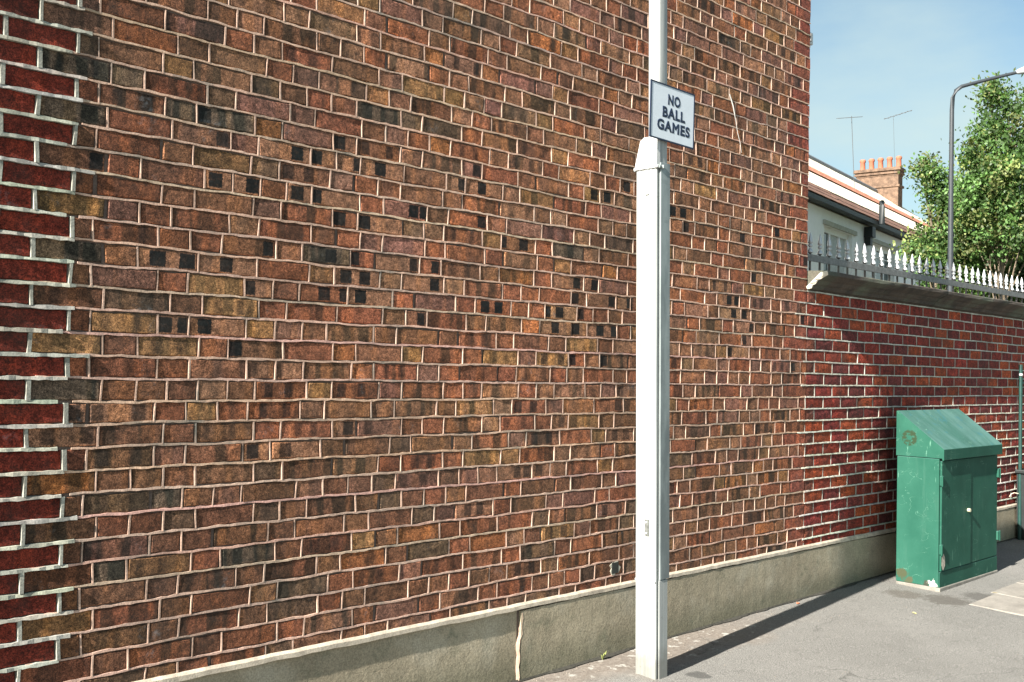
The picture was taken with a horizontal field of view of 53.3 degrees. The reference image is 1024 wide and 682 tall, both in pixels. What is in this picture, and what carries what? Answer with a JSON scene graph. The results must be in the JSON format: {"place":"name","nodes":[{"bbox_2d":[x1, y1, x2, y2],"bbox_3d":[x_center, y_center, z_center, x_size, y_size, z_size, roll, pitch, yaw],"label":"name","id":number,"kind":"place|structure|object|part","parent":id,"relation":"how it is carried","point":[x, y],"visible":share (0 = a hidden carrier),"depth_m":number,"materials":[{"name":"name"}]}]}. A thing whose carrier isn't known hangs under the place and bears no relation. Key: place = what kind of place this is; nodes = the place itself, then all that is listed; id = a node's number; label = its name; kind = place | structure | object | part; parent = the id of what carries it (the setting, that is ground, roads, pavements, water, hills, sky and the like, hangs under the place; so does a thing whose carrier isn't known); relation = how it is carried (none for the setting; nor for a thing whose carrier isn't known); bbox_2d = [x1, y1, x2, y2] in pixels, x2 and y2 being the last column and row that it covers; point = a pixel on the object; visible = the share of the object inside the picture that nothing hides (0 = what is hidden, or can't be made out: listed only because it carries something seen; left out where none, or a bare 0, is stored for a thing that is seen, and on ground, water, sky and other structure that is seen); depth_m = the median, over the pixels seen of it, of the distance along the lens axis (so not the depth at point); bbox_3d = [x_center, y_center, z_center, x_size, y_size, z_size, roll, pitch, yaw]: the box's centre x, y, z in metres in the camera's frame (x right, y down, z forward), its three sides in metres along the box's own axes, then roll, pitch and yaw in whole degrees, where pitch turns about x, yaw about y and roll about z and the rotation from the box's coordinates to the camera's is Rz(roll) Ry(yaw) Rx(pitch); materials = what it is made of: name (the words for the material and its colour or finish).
{"place":"outdoors","nodes":[
{"label":"outdoors","id":0,"kind":"place"},
{"bbox_2d":[522,538,1023,681],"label":"pavement","id":1,"kind":"structure","parent":0,"point":[876,641],"depth_m":5.53,"materials":[{"name":"concrete"}]},
{"bbox_2d":[134,503,1016,681],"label":"rendered plinth","id":2,"kind":"structure","parent":1,"relation":"on","point":[574,629],"depth_m":4.89,"materials":[{"name":"beige concrete"}]},
{"bbox_2d":[634,0,669,679],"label":"street post","id":3,"kind":"object","parent":1,"relation":"on","point":[652,168],"visible":0.94,"depth_m":4.83,"materials":[{"name":"white metal"}]},
{"bbox_2d":[649,79,694,149],"bbox_3d":[0.764,-1.080,4.876,0.346,0.271,0.015,4,-3,-44],"label":"no ball games sign","id":4,"kind":"object","parent":3,"relation":"attached to","point":[672,115],"visible":1,"depth_m":4.86,"materials":[{"name":"white metal"}]},
{"bbox_2d":[532,544,1021,681],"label":"grit","id":5,"kind":"object","parent":1,"relation":"on","point":[787,615],"visible":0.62,"depth_m":5.74,"materials":[{"name":"grey gravel"}]},
{"bbox_2d":[896,409,1001,591],"bbox_3d":[3.107,1.103,7.222,1.021,1.221,0.328,3,-2,-44],"label":"green cabinet","id":6,"kind":"object","parent":1,"relation":"on","point":[948,474],"visible":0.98,"depth_m":6.95,"materials":[{"name":"metal"}]},
{"bbox_3d":[3.025,1.175,6.949,0.486,0.730,0.014,3,-2,-44],"label":"door","id":7,"kind":"part","parent":6,"relation":"part of","materials":[{"name":"green paint"}]},
{"bbox_3d":[3.374,1.192,7.294,0.485,0.730,0.009,3,-2,-44],"label":"door","id":8,"kind":"part","parent":6,"relation":"part of","materials":[{"name":"green paint"}]},
{"bbox_2d":[1009,468,1023,539],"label":"black bin","id":9,"kind":"object","parent":1,"relation":"on","point":[1017,471],"visible":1,"depth_m":8.91,"materials":[{"name":"plastic"}]},
{"bbox_2d":[1018,365,1023,539],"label":"green guard rail","id":10,"kind":"object","parent":1,"relation":"on","point":[1021,382],"visible":0.83,"depth_m":8.93,"materials":[{"name":"metal"}]},
{"bbox_2d":[808,0,1023,221],"label":"sky","id":11,"kind":"structure","parent":0,"point":[874,60],"materials":[{"name":"blue"}]},
{"label":"ground","id":12,"kind":"structure","parent":0,"visible":0},
{"bbox_2d":[0,0,94,681],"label":"red brick wall","id":13,"kind":"structure","parent":12,"relation":"on","point":[27,33],"depth_m":3.19,"materials":[{"name":"red brick"}]},
{"bbox_2d":[0,0,810,681],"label":"brick house","id":14,"kind":"structure","parent":12,"relation":"on","point":[350,296],"depth_m":4.20,"materials":[{"name":"brick"}]},
{"bbox_2d":[610,561,619,574],"bbox_3d":[0.520,1.152,5.175,0.086,0.069,0.011,3,-2,-44],"label":"pipe hole","id":15,"kind":"object","parent":14,"relation":"attached to","point":[615,567],"visible":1,"depth_m":5.17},
{"bbox_2d":[729,94,741,152],"bbox_3d":[1.304,-1.268,5.946,0.134,0.320,0.008,3,-2,-44],"label":"hanging wire","id":16,"kind":"object","parent":14,"relation":"attached to","point":[734,115],"visible":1,"depth_m":5.93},
{"bbox_2d":[810,32,812,45],"bbox_3d":[1.917,-1.957,6.609,0.054,0.080,0.075,3,-2,-44],"label":"wall box","id":17,"kind":"object","parent":14,"relation":"attached to","point":[811,39],"visible":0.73,"depth_m":6.58,"materials":[{"name":"plastic"}]},
{"bbox_2d":[806,154,1007,300],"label":"white house","id":18,"kind":"structure","parent":12,"relation":"on","point":[869,211],"depth_m":26.12,"materials":[{"name":"white render"},{"name":"red tile"},{"name":"brick"}]},
{"bbox_2d":[824,227,847,273],"bbox_3d":[7.355,-1.675,23.444,0.090,1.750,1.920,0,-2,36],"label":"window","id":19,"kind":"structure","parent":18,"relation":"in","point":[834,235],"depth_m":23.59,"materials":[{"name":"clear glass"}]},
{"bbox_2d":[836,116,862,188],"bbox_3d":[11.016,-6.155,33.318,0.744,2.502,0.499,1,-2,5],"label":"tv aerial","id":20,"kind":"object","parent":18,"relation":"attached to","point":[851,117],"visible":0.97,"depth_m":33.49,"materials":[{"name":"metal"}]},
{"bbox_2d":[871,244,890,280],"bbox_3d":[9.422,-1.550,26.278,0.090,1.750,2.000,0,-2,36],"label":"window","id":21,"kind":"structure","parent":18,"relation":"in","point":[885,252],"depth_m":26.42,"materials":[{"name":"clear glass"}]},
{"bbox_2d":[884,110,911,163],"bbox_3d":[12.811,-6.582,33.857,0.880,2.131,0.325,1,-2,21],"label":"tv aerial","id":22,"kind":"object","parent":18,"relation":"attached to","point":[893,126],"visible":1,"depth_m":33.99,"materials":[{"name":"metal"}]},
{"bbox_2d":[794,271,1023,550],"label":"brick wall","id":23,"kind":"structure","parent":12,"relation":"on","point":[879,353],"depth_m":7.23,"materials":[{"name":"red brick"}]},
{"bbox_2d":[807,232,1023,302],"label":"spiked railing","id":24,"kind":"object","parent":23,"relation":"on","point":[855,265],"visible":0.9,"depth_m":7.77,"materials":[{"name":"silver metal"}]},
{"bbox_2d":[878,150,1018,297],"bbox_3d":[9.451,-0.776,21.904,2.576,6.700,2.814,1,-2,0],"label":"garden tree","id":25,"kind":"object","parent":12,"relation":"on","point":[932,245],"visible":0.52,"depth_m":21.78,"materials":[{"name":"green plant"}]},
{"bbox_2d":[937,67,1023,299],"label":"birch tree","id":26,"kind":"object","parent":12,"relation":"on","point":[993,191],"visible":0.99,"depth_m":20.28,"materials":[{"name":"green plant"}]},
{"bbox_2d":[947,67,1023,291],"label":"street lamp","id":27,"kind":"object","parent":12,"relation":"on","point":[951,189],"visible":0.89,"depth_m":17.97,"materials":[{"name":"grey metal"}]},
{"bbox_2d":[955,186,1023,302],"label":"dark tree","id":28,"kind":"object","parent":12,"relation":"on","point":[1021,274],"visible":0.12,"depth_m":22.79,"materials":[{"name":"green plant"}]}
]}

